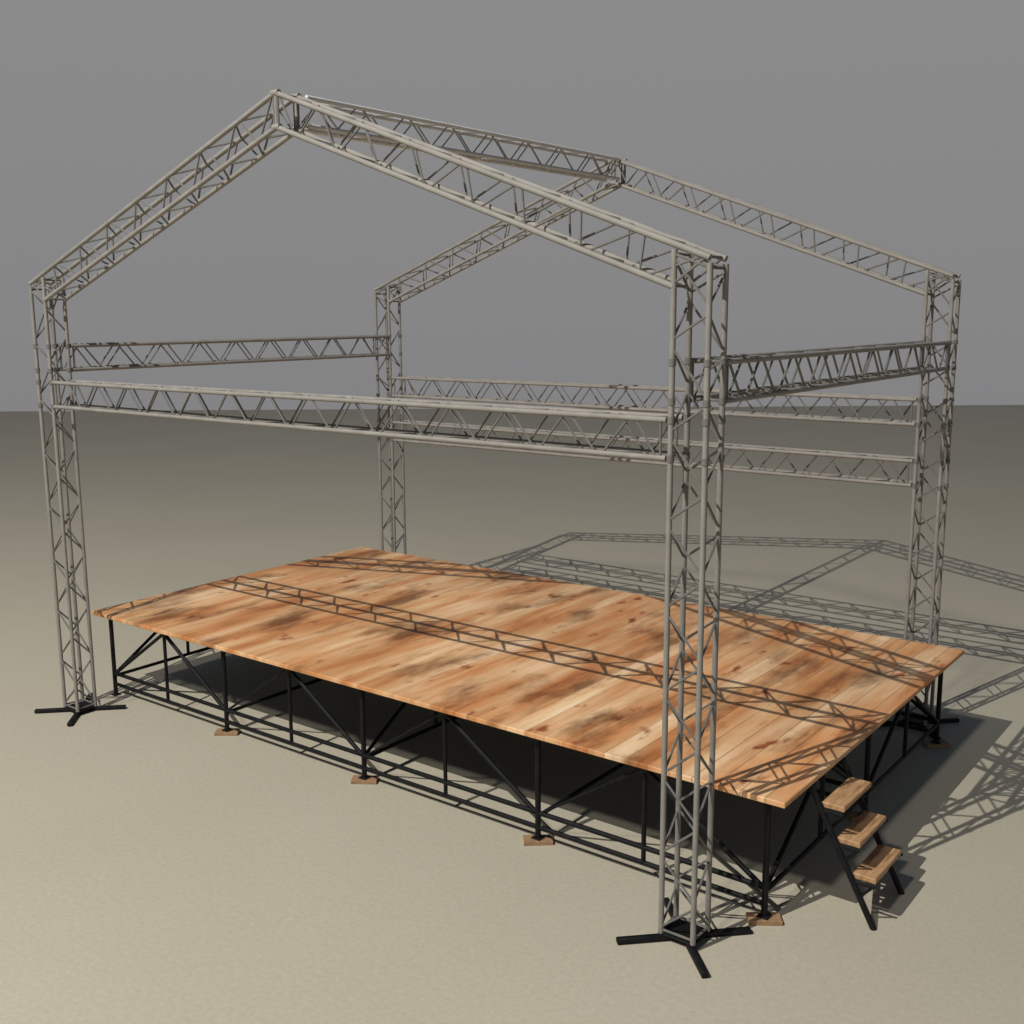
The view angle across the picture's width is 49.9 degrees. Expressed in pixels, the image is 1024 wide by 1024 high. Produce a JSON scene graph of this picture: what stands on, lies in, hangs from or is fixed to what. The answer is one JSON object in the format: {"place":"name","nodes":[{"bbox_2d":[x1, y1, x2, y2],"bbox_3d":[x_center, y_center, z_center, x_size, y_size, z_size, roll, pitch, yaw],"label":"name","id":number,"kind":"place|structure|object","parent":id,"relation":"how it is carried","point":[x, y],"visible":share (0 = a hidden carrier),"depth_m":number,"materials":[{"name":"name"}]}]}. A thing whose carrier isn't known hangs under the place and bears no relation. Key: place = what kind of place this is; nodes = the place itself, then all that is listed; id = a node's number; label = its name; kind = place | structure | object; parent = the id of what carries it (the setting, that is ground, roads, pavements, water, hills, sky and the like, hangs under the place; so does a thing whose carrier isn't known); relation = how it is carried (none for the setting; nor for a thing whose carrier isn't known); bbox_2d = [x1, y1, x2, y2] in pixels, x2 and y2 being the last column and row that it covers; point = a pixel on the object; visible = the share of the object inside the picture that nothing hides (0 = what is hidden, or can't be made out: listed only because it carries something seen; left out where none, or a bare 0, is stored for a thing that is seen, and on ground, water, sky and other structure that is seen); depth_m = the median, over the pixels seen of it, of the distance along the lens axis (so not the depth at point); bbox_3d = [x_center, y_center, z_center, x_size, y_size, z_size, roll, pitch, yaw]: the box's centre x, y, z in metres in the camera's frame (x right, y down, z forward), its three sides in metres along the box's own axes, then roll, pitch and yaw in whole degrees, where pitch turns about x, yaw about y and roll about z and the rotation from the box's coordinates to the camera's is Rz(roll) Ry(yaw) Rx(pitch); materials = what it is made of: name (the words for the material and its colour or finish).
{"place":"outdoors","nodes":[
{"label":"outdoors","id":0,"kind":"place"},
{"bbox_2d":[0,405,1023,1023],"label":"ground","id":1,"kind":"structure","parent":0,"point":[164,863],"depth_m":9.88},
{"bbox_2d":[214,728,239,735],"bbox_3d":[-2.841,2.196,10.994,0.230,0.035,0.120,0,10,1],"label":"wooden block","id":2,"kind":"object","parent":1,"relation":"on","point":[233,732],"depth_m":10.94,"materials":[{"name":"brown wood"}]},
{"bbox_2d":[351,775,378,783],"bbox_3d":[-1.318,2.395,9.848,0.230,0.035,0.120,0,10,3],"label":"wooden block","id":3,"kind":"object","parent":1,"relation":"on","point":[355,779],"depth_m":9.80,"materials":[{"name":"brown wood"}]},
{"bbox_2d":[29,89,961,977],"bbox_3d":[-0.260,-0.730,10.872,7.866,5.801,5.510,7,13,37],"label":"truss roof frame","id":4,"kind":"object","parent":1,"relation":"on","point":[691,933],"visible":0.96,"depth_m":9.46,"materials":[{"name":"metal"}]},
{"bbox_2d":[91,547,963,919],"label":"stage platform","id":5,"kind":"structure","parent":1,"relation":"on","point":[801,707],"depth_m":10.14,"materials":[{"name":"wood planks"},{"name":"black painted steel"}]},
{"bbox_2d":[523,834,552,845],"bbox_3d":[0.206,2.593,8.703,0.230,0.035,0.120,-1,10,-2],"label":"wooden block","id":6,"kind":"object","parent":1,"relation":"on","point":[528,840],"depth_m":8.65,"materials":[{"name":"brown wood"}]},
{"bbox_2d":[746,912,782,925],"bbox_3d":[1.730,2.792,7.558,0.230,0.035,0.120,0,10,2],"label":"wooden block","id":7,"kind":"object","parent":1,"relation":"on","point":[775,919],"depth_m":7.51,"materials":[{"name":"brown wood"}]},
{"bbox_2d":[805,758,904,930],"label":"stage steps","id":8,"kind":"structure","parent":1,"relation":"on","point":[859,831],"depth_m":7.59,"materials":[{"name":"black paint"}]},
{"bbox_2d":[848,811,877,820],"bbox_3d":[2.903,2.510,9.070,0.230,0.035,0.120,0,10,4],"label":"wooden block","id":9,"kind":"object","parent":1,"relation":"on","point":[853,815],"depth_m":9.07,"materials":[{"name":"brown wood"}]},
{"bbox_2d":[922,740,950,747],"bbox_3d":[4.077,2.229,10.583,0.230,0.035,0.120,-1,10,-3],"label":"wooden block","id":10,"kind":"object","parent":1,"relation":"on","point":[930,744],"depth_m":10.53,"materials":[{"name":"brown wood"}]},
{"bbox_2d":[0,0,1023,410],"label":"sky","id":11,"kind":"structure","parent":0,"point":[897,126],"materials":[{"name":"grey"}]}
]}

